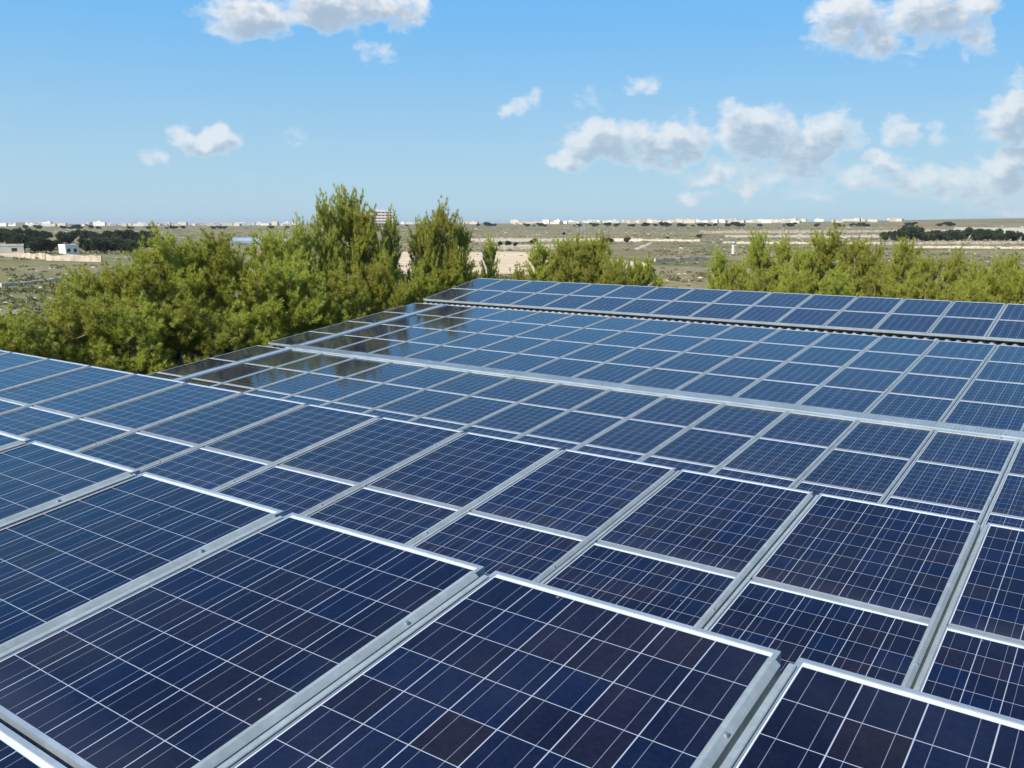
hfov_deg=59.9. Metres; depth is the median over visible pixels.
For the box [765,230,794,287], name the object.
pine tree
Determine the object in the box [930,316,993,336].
solar panel
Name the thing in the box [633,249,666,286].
pine tree
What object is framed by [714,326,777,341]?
solar panel
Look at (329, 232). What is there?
pine tree
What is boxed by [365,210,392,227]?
apartment block
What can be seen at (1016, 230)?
industrial shed
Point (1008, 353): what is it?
solar panel
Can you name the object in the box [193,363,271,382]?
solar panel
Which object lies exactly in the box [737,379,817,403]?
solar panel
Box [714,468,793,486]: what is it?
solar panel
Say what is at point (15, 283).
stone wall
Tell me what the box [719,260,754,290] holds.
pine tree
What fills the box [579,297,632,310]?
solar panel
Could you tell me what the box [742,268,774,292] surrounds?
pine tree
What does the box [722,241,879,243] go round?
stone wall
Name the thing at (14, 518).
mounting rail
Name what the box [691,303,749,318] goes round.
solar panel
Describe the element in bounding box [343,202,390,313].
pine tree
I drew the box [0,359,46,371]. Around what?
mounting rail
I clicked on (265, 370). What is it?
mounting rail
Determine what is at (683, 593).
solar panel
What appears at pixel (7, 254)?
stone wall
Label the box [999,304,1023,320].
solar panel
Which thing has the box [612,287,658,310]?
mounting rail
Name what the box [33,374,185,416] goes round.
solar panel
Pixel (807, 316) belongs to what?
solar panel
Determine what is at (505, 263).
quarry floor
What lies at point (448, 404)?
mounting rail
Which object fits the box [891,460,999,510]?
solar panel
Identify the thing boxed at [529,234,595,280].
pine tree
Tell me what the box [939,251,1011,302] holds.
pine tree
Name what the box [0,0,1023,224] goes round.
sky
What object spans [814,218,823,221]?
house
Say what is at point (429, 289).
pine tree
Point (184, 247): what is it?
pine tree
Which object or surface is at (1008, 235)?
distant tree
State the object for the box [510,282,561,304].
mounting rail
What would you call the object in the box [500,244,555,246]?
bare field
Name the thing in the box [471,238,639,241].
bare field
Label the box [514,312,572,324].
solar panel
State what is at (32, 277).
scrub
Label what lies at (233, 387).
solar panel
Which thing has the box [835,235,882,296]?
pine tree
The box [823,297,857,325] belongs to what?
mounting rail
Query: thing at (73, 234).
distant tree
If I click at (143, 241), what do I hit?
distant tree
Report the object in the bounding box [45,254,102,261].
stone wall
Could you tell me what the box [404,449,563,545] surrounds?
mounting rail
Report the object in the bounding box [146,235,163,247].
distant tree
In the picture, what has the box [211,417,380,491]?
mounting rail
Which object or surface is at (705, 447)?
solar panel
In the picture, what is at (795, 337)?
solar panel
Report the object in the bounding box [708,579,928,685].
solar panel
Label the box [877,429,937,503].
mounting rail
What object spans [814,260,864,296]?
pine tree
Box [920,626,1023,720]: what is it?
solar panel
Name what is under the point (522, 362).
solar panel
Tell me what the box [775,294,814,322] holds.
mounting rail
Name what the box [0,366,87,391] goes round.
mounting rail
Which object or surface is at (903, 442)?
solar panel
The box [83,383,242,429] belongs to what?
solar panel
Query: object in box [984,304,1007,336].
mounting rail
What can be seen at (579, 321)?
solar panel
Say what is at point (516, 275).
pine tree
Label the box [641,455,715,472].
solar panel
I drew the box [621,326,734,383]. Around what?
mounting rail
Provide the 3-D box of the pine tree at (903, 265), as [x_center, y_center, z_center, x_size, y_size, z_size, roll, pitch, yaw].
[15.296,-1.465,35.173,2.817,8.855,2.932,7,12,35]
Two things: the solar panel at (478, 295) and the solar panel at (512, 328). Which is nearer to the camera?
the solar panel at (512, 328)
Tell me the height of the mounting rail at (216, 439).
0.060 m
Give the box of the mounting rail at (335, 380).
[280,361,391,398]
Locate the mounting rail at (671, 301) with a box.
[649,289,694,313]
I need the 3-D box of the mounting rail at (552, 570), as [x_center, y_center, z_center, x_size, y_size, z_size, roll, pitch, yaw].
[0.508,1.036,5.778,0.080,0.060,2.545,7,21,35]
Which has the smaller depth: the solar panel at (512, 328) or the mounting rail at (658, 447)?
the mounting rail at (658, 447)
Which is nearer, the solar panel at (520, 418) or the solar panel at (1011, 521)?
the solar panel at (1011, 521)
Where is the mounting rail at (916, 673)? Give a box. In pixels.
[901,523,987,690]
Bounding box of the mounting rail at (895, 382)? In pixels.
[863,340,939,412]
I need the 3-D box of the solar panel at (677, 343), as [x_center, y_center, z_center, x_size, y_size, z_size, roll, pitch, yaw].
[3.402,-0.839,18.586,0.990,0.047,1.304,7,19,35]
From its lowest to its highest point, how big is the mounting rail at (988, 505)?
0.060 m
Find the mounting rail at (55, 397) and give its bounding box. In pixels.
[0,374,133,414]
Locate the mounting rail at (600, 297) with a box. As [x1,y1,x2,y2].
[576,285,625,308]
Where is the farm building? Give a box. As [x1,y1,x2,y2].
[221,299,1023,443]
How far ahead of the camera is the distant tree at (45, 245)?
290.11 m
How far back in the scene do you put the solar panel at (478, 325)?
21.56 m
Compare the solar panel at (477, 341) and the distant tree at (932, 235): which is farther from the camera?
the distant tree at (932, 235)
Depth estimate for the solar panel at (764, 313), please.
20.53 m
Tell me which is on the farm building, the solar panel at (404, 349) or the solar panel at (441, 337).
the solar panel at (441, 337)
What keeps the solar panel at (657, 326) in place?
attached to the mounting rail at (600, 364)
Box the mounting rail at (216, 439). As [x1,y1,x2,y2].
[137,404,306,470]
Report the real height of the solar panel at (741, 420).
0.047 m
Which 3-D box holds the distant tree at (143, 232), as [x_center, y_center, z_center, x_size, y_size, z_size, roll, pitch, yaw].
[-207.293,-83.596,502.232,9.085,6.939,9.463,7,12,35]
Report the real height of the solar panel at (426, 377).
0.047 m
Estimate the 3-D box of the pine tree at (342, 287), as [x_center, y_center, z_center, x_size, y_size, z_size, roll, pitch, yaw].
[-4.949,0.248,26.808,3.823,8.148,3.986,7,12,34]
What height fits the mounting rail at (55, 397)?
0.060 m
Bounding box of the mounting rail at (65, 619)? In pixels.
[0,513,282,658]
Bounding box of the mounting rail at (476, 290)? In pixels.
[451,280,502,300]
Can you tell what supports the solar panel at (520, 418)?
on the farm building
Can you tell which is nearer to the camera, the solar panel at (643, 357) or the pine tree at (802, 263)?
the solar panel at (643, 357)
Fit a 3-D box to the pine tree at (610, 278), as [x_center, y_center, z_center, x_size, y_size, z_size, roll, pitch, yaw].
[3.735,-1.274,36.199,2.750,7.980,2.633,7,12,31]
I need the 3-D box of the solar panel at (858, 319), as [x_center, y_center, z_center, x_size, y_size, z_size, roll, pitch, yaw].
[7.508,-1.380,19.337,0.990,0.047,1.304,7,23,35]
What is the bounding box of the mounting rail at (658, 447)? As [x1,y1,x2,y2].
[636,403,725,461]
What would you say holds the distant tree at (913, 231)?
on the ground
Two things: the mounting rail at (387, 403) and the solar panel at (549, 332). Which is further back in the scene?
the solar panel at (549, 332)
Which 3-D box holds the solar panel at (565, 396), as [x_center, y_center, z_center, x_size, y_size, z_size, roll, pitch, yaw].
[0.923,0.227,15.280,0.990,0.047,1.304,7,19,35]
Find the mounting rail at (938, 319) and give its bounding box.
[927,301,954,332]
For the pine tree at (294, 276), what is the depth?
24.62 m
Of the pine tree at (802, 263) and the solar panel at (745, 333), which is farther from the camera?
the pine tree at (802, 263)
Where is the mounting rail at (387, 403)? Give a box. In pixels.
[362,371,469,412]
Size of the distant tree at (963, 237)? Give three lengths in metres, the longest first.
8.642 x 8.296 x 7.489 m
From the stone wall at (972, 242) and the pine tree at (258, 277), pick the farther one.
the stone wall at (972, 242)
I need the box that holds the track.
[635,242,651,249]
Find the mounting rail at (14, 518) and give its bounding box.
[0,471,135,527]
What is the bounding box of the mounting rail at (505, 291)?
[480,281,531,302]
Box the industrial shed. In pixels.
[954,227,1023,237]
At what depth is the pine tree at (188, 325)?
21.88 m
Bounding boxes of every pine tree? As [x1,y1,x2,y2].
[0,299,85,363]
[0,312,22,350]
[0,312,71,359]
[31,281,158,370]
[41,263,171,373]
[69,257,197,372]
[70,288,186,374]
[114,221,217,362]
[127,283,244,374]
[159,232,236,343]
[181,227,283,355]
[195,305,289,354]
[196,249,305,351]
[231,224,311,329]
[247,244,353,345]
[271,280,346,336]
[287,212,325,282]
[295,258,378,333]
[306,186,348,307]
[317,183,390,316]
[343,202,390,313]
[353,243,413,314]
[379,203,404,305]
[399,262,442,304]
[404,215,447,302]
[423,194,475,291]
[424,249,471,297]
[448,215,477,281]
[467,268,487,281]
[479,230,501,278]
[508,262,529,280]
[522,234,554,280]
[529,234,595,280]
[540,231,603,283]
[550,251,588,282]
[562,235,616,283]
[587,228,612,281]
[593,256,626,284]
[596,254,635,284]
[621,254,649,285]
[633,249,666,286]
[704,244,730,288]
[707,268,734,289]
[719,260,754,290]
[733,228,780,291]
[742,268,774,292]
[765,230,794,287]
[769,260,819,293]
[773,244,820,294]
[806,219,861,293]
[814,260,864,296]
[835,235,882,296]
[855,237,892,294]
[857,257,897,297]
[878,268,931,299]
[880,235,927,297]
[900,253,952,299]
[934,243,968,299]
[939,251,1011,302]
[942,273,995,301]
[984,251,1023,301]
[995,264,1023,304]
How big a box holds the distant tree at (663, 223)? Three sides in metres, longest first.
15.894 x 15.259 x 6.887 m
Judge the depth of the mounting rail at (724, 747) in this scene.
2.21 m
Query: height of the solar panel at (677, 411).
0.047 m
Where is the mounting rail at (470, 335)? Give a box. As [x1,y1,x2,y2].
[405,312,539,356]
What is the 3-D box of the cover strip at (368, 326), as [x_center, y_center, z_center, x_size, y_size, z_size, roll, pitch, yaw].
[-3.395,-1.545,22.583,0.253,0.022,5.262,7,19,35]
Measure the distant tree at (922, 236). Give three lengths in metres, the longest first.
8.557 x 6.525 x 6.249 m
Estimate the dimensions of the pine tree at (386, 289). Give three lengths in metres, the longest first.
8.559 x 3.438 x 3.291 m
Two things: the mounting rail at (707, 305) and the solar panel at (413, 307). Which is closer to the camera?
the mounting rail at (707, 305)
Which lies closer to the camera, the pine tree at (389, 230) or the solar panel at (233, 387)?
the solar panel at (233, 387)
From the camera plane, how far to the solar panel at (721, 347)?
17.98 m
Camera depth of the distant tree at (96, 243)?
293.59 m
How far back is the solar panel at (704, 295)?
22.71 m
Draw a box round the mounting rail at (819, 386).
[795,336,883,404]
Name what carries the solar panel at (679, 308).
attached to the mounting rail at (707, 305)
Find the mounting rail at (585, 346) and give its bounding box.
[524,320,649,371]
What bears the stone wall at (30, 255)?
on the ground
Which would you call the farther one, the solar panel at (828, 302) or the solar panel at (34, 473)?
the solar panel at (828, 302)
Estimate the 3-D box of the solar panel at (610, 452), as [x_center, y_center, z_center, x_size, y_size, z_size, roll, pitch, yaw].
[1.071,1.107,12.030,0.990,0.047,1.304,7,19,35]
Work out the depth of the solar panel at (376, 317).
23.47 m
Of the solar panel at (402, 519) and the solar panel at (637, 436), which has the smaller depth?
the solar panel at (402, 519)
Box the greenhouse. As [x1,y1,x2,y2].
[225,237,260,242]
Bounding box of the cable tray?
[285,344,1023,442]
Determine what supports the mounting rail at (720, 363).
attached to the farm building
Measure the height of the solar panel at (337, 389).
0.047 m
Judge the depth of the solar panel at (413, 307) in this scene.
24.50 m
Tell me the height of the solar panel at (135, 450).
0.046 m
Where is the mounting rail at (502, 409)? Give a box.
[456,383,561,429]
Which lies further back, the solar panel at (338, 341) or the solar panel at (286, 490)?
the solar panel at (338, 341)
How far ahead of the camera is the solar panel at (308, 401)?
16.02 m
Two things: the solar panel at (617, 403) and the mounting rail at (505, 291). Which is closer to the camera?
the solar panel at (617, 403)
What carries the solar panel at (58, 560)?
attached to the mounting rail at (65, 619)
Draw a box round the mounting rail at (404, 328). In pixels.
[336,307,476,348]
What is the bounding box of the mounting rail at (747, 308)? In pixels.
[731,292,772,319]
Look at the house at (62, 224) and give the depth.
1723.12 m
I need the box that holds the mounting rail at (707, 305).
[689,290,731,316]
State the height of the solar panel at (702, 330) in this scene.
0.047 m
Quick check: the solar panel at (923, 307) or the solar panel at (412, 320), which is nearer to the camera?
the solar panel at (923, 307)
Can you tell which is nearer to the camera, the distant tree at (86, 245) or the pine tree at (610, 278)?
the pine tree at (610, 278)
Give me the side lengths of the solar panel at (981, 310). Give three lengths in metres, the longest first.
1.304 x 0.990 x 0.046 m
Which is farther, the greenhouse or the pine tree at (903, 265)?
the greenhouse
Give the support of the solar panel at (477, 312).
on the farm building
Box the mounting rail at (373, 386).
[319,366,428,405]
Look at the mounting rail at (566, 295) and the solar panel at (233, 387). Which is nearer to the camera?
the solar panel at (233, 387)
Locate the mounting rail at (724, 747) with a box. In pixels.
[690,657,796,767]
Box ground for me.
[0,218,1023,342]
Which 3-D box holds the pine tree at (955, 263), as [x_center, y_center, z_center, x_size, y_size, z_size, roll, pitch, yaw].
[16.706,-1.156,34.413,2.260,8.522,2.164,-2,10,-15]
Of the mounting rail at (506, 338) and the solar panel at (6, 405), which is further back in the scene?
the mounting rail at (506, 338)
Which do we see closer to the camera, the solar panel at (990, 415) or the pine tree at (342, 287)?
the solar panel at (990, 415)
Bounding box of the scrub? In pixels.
[0,221,1023,336]
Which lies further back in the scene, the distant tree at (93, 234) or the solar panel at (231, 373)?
the distant tree at (93, 234)
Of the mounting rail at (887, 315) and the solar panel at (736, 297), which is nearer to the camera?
the mounting rail at (887, 315)
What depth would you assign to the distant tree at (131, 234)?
428.76 m
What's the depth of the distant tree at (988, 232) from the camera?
496.75 m
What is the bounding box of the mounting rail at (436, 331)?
[369,309,508,352]
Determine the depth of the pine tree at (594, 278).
37.06 m
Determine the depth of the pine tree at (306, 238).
26.85 m
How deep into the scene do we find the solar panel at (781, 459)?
11.83 m
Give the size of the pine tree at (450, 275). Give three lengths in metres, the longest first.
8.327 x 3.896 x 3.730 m
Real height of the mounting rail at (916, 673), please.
0.060 m
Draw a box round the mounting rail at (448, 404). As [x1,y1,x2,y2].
[407,377,514,421]
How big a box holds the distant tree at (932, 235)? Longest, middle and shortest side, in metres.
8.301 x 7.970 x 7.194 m
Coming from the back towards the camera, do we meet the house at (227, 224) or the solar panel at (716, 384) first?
the house at (227, 224)
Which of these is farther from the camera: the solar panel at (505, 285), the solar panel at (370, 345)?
the solar panel at (505, 285)
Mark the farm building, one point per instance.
(932, 336)
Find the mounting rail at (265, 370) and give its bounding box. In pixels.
[211,353,322,386]
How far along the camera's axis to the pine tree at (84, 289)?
21.62 m
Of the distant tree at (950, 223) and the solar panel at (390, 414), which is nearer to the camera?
the solar panel at (390, 414)
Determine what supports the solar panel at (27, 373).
attached to the mounting rail at (18, 385)
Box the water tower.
[731,242,735,253]
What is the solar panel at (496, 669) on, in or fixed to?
attached to the mounting rail at (724, 747)
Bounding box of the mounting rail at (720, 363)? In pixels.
[674,329,781,389]
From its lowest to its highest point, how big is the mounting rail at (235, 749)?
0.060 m
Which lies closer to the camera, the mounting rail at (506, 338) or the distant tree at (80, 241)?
the mounting rail at (506, 338)
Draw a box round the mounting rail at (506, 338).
[441,314,575,361]
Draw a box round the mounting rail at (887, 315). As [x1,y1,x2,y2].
[872,299,904,328]
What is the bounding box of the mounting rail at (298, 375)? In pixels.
[243,357,356,392]
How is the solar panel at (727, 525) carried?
attached to the mounting rail at (719, 606)
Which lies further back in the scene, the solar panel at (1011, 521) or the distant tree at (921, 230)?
the distant tree at (921, 230)
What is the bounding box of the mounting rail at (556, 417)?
[512,389,612,439]
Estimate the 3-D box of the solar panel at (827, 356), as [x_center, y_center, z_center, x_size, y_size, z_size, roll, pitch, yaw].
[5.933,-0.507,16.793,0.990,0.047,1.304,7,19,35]
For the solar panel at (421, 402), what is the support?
on the farm building
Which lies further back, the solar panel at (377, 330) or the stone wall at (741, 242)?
the stone wall at (741, 242)
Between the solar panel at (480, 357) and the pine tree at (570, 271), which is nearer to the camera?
the solar panel at (480, 357)
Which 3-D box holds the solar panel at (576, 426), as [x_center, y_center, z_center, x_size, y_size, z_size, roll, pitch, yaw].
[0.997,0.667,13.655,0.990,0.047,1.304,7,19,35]
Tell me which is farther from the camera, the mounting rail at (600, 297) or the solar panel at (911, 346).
the mounting rail at (600, 297)
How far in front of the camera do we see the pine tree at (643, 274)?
36.33 m
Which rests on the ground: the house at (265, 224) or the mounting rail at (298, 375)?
the house at (265, 224)
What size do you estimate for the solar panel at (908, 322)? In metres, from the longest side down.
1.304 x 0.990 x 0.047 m
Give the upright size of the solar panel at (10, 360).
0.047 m
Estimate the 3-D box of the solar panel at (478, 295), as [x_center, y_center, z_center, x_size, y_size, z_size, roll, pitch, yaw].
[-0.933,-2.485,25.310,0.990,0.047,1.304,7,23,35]
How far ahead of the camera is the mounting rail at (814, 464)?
11.76 m
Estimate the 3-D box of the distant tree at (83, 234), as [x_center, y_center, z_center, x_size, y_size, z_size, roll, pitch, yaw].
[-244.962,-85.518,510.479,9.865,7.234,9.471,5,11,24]
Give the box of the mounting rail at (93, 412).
[18,383,184,436]
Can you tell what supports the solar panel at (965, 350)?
attached to the mounting rail at (949, 409)
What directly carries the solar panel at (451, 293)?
attached to the mounting rail at (476, 290)
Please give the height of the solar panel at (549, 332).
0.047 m
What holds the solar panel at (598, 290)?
attached to the mounting rail at (600, 297)
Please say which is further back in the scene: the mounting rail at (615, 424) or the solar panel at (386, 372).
the solar panel at (386, 372)
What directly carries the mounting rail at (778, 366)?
attached to the farm building
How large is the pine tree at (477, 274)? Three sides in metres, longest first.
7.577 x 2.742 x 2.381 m
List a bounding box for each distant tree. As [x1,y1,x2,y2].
[0,228,18,235]
[0,231,14,243]
[4,238,18,243]
[8,234,29,248]
[13,228,32,237]
[25,228,43,237]
[25,241,39,252]
[35,237,56,253]
[46,231,52,238]
[55,231,71,242]
[68,230,78,243]
[76,229,89,238]
[77,238,90,248]
[82,240,91,252]
[90,232,103,237]
[90,237,106,251]
[90,238,104,253]
[98,239,118,252]
[101,229,122,238]
[111,237,136,252]
[118,242,134,251]
[121,231,129,239]
[124,229,140,239]
[134,236,148,249]
[139,230,148,236]
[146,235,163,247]
[659,222,668,225]
[879,231,890,241]
[890,230,898,240]
[897,229,909,241]
[901,224,919,241]
[904,222,917,225]
[916,225,924,241]
[918,232,927,241]
[927,229,940,241]
[937,230,951,240]
[943,221,955,225]
[949,229,960,241]
[951,229,965,240]
[961,230,969,240]
[964,227,986,240]
[975,228,992,240]
[987,228,1003,240]
[996,231,1003,240]
[1001,229,1016,240]
[1011,232,1022,240]
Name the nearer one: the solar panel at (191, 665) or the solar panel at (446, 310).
the solar panel at (191, 665)
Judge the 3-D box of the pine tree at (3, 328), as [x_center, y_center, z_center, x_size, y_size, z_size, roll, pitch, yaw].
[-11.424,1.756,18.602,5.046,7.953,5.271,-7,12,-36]
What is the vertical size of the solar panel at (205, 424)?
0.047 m
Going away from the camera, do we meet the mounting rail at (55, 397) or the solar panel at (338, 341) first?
the mounting rail at (55, 397)
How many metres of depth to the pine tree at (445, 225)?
30.46 m
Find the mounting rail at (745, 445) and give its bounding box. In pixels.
[708,411,789,473]
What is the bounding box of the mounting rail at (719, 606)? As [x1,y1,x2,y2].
[693,493,818,630]
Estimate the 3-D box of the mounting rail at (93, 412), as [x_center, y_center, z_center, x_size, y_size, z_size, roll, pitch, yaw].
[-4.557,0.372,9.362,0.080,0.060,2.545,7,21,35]
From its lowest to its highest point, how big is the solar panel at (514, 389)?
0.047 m
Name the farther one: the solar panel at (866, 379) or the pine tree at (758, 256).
the pine tree at (758, 256)
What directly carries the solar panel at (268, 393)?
on the farm building
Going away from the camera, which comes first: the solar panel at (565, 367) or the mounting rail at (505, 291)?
the solar panel at (565, 367)
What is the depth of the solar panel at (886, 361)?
16.17 m
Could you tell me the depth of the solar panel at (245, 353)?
20.17 m
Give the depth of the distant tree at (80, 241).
332.72 m
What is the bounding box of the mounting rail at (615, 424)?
[571,396,666,449]
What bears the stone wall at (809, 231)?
on the ground
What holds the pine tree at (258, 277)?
on the ground
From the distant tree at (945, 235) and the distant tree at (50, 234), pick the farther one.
the distant tree at (50, 234)
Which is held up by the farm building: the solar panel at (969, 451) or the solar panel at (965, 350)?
the solar panel at (969, 451)
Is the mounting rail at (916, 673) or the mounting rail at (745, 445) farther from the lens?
the mounting rail at (745, 445)
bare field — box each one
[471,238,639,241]
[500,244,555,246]
[725,235,879,237]
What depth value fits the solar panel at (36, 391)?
10.76 m
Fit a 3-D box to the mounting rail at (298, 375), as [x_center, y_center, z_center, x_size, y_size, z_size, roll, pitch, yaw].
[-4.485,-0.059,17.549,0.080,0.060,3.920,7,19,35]
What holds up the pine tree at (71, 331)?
on the ground
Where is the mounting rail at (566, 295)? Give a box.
[542,284,591,306]
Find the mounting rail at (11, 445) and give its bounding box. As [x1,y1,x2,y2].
[0,440,25,451]
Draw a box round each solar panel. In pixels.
[0,352,48,369]
[0,359,89,388]
[0,366,134,404]
[0,399,24,412]
[0,406,73,434]
[0,430,31,445]
[0,440,139,519]
[0,472,283,643]
[0,512,484,767]
[0,723,66,767]
[23,418,130,450]
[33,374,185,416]
[78,432,194,468]
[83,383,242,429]
[139,393,306,445]
[140,447,269,489]
[148,372,181,378]
[159,358,234,375]
[183,378,218,385]
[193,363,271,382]
[203,404,379,462]
[212,345,281,361]
[213,383,253,391]
[218,465,355,515]
[225,368,304,388]
[229,571,780,767]
[246,350,318,366]
[247,389,289,397]
[259,372,341,394]
[268,331,331,345]
[277,354,352,371]
[278,417,463,483]
[285,395,328,404]
[296,378,379,400]
[306,335,369,348]
[307,486,458,543]
[311,358,386,376]
[312,321,371,333]
[323,402,371,412]
[335,383,420,407]
[338,338,403,352]
[345,324,407,337]
[347,362,426,382]
[349,312,406,322]
[365,409,416,420]
[366,432,561,508]
[373,342,437,356]
[377,327,439,340]
[377,389,466,415]
[384,303,438,312]
[384,314,443,326]
[387,367,465,388]
[406,345,474,361]
[408,330,473,344]
[411,417,466,429]
[413,511,582,580]
[414,317,473,329]
[419,305,473,315]
[423,396,514,423]
[424,288,474,299]
[428,372,509,394]
[443,333,510,348]
[446,319,506,332]
[446,349,514,366]
[447,307,507,318]
[452,290,504,301]
[453,278,503,289]
[461,425,520,438]
[470,449,675,538]
[472,378,556,401]
[473,403,565,432]
[480,279,528,290]
[481,291,533,303]
[481,310,536,321]
[481,322,542,335]
[482,337,548,352]
[486,354,556,371]
[510,281,559,292]
[512,293,564,306]
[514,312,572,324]
[516,325,579,339]
[516,434,579,449]
[520,340,590,357]
[521,384,607,409]
[527,411,622,442]
[529,358,601,376]
[539,282,590,294]
[544,295,597,308]
[544,542,735,625]
[549,314,607,327]
[555,328,619,342]
[563,344,634,361]
[570,284,624,296]
[573,390,661,417]
[575,363,650,382]
[576,444,644,460]
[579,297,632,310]
[586,317,647,330]
[586,419,684,453]
[596,331,662,346]
[596,469,812,575]
[603,285,655,298]
[607,348,679,366]
[613,299,669,313]
[625,368,700,389]
[627,320,688,333]
[629,397,720,426]
[638,287,693,300]
[639,335,706,351]
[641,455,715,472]
[651,428,751,465]
[652,301,708,316]
[656,352,730,372]
[668,323,730,337]
[675,289,731,302]
[679,373,756,396]
[687,338,754,355]
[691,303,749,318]
[691,404,784,436]
[708,357,783,378]
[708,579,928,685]
[714,290,769,304]
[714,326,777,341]
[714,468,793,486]
[722,438,826,479]
[732,657,1023,767]
[733,306,792,322]
[736,342,805,360]
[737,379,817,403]
[751,493,978,621]
[754,292,812,307]
[759,412,854,446]
[761,329,826,345]
[764,362,839,384]
[778,308,838,325]
[789,346,860,366]
[794,481,881,502]
[798,294,856,309]
[800,386,882,412]
[802,448,908,494]
[812,333,878,350]
[823,367,902,391]
[825,311,886,328]
[834,421,930,458]
[843,296,902,312]
[847,351,919,371]
[867,336,934,354]
[869,393,952,420]
[877,313,938,332]
[885,496,980,519]
[889,373,968,399]
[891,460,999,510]
[893,299,950,315]
[908,356,982,378]
[917,431,1014,472]
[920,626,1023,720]
[925,341,994,359]
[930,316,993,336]
[944,301,1004,318]
[944,400,1023,430]
[947,523,1023,643]
[960,379,1023,406]
[975,361,1023,383]
[981,513,1023,531]
[987,320,1023,338]
[988,345,1023,363]
[990,474,1023,517]
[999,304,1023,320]
[1008,441,1023,475]
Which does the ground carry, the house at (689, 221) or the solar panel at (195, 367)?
the house at (689, 221)
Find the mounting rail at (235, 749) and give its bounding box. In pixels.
[191,571,488,767]
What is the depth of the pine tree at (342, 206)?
28.07 m
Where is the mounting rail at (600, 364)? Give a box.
[572,322,690,377]
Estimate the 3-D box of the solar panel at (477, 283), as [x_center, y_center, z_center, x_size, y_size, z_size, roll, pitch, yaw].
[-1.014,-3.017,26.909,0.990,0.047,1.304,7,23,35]
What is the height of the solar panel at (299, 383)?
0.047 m
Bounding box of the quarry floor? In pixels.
[398,252,651,273]
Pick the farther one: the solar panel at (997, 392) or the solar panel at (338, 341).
the solar panel at (338, 341)
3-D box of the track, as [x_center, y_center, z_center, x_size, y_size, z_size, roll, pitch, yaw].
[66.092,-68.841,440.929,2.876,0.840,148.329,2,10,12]
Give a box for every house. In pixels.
[0,243,23,252]
[14,222,24,225]
[57,223,67,225]
[58,244,78,253]
[93,221,106,225]
[133,222,143,225]
[223,222,232,225]
[260,223,271,225]
[637,219,646,222]
[684,220,695,222]
[781,219,791,222]
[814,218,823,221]
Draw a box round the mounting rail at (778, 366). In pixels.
[732,332,829,396]
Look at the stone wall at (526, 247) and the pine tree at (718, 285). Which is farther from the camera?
the stone wall at (526, 247)
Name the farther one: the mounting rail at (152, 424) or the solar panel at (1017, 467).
the solar panel at (1017, 467)
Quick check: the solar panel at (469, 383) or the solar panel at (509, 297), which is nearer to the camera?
the solar panel at (469, 383)
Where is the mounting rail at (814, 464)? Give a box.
[788,420,860,487]
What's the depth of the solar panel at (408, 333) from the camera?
21.14 m
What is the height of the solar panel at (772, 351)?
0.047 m
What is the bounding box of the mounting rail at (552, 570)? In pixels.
[532,469,680,583]
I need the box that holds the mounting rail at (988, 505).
[978,440,1021,531]
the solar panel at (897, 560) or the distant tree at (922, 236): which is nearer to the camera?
the solar panel at (897, 560)
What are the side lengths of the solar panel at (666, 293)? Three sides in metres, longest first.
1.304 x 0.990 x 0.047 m
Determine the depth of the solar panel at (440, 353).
18.97 m
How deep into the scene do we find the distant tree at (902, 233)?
492.96 m
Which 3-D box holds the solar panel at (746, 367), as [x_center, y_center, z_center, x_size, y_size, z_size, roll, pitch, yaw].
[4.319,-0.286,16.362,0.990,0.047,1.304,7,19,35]
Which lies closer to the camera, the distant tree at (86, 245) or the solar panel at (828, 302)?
the solar panel at (828, 302)
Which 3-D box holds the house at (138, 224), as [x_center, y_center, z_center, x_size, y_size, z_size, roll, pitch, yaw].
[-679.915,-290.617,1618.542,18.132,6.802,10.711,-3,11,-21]
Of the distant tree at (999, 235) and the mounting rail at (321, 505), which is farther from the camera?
the distant tree at (999, 235)
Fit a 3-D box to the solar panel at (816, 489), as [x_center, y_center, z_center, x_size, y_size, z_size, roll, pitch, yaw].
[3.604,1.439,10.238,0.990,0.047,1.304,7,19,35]
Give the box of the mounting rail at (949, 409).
[937,344,998,421]
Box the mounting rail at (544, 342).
[481,317,611,366]
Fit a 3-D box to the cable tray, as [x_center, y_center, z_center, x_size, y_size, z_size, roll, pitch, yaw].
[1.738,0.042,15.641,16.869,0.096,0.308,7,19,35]
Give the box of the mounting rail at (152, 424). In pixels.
[74,393,241,451]
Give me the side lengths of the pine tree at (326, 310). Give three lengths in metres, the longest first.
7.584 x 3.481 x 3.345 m
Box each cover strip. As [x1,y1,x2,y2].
[171,348,291,380]
[296,304,447,345]
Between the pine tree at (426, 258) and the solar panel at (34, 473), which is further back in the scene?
the pine tree at (426, 258)
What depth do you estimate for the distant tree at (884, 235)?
504.84 m
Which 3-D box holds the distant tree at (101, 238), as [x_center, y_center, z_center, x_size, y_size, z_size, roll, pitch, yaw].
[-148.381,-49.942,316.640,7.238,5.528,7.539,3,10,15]
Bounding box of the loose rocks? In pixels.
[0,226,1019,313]
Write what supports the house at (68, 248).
on the ground
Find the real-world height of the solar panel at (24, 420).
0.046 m
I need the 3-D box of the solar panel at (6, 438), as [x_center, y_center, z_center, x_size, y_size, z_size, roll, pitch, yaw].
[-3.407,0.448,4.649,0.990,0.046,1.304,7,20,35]
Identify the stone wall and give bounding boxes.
[0,253,14,256]
[0,277,62,286]
[14,252,45,258]
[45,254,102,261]
[497,246,556,248]
[575,238,699,240]
[654,256,714,261]
[700,229,953,233]
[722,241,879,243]
[880,241,1023,244]
[914,246,1023,248]
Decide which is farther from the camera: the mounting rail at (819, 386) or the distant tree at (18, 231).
the distant tree at (18, 231)
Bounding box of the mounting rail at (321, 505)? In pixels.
[300,432,464,515]

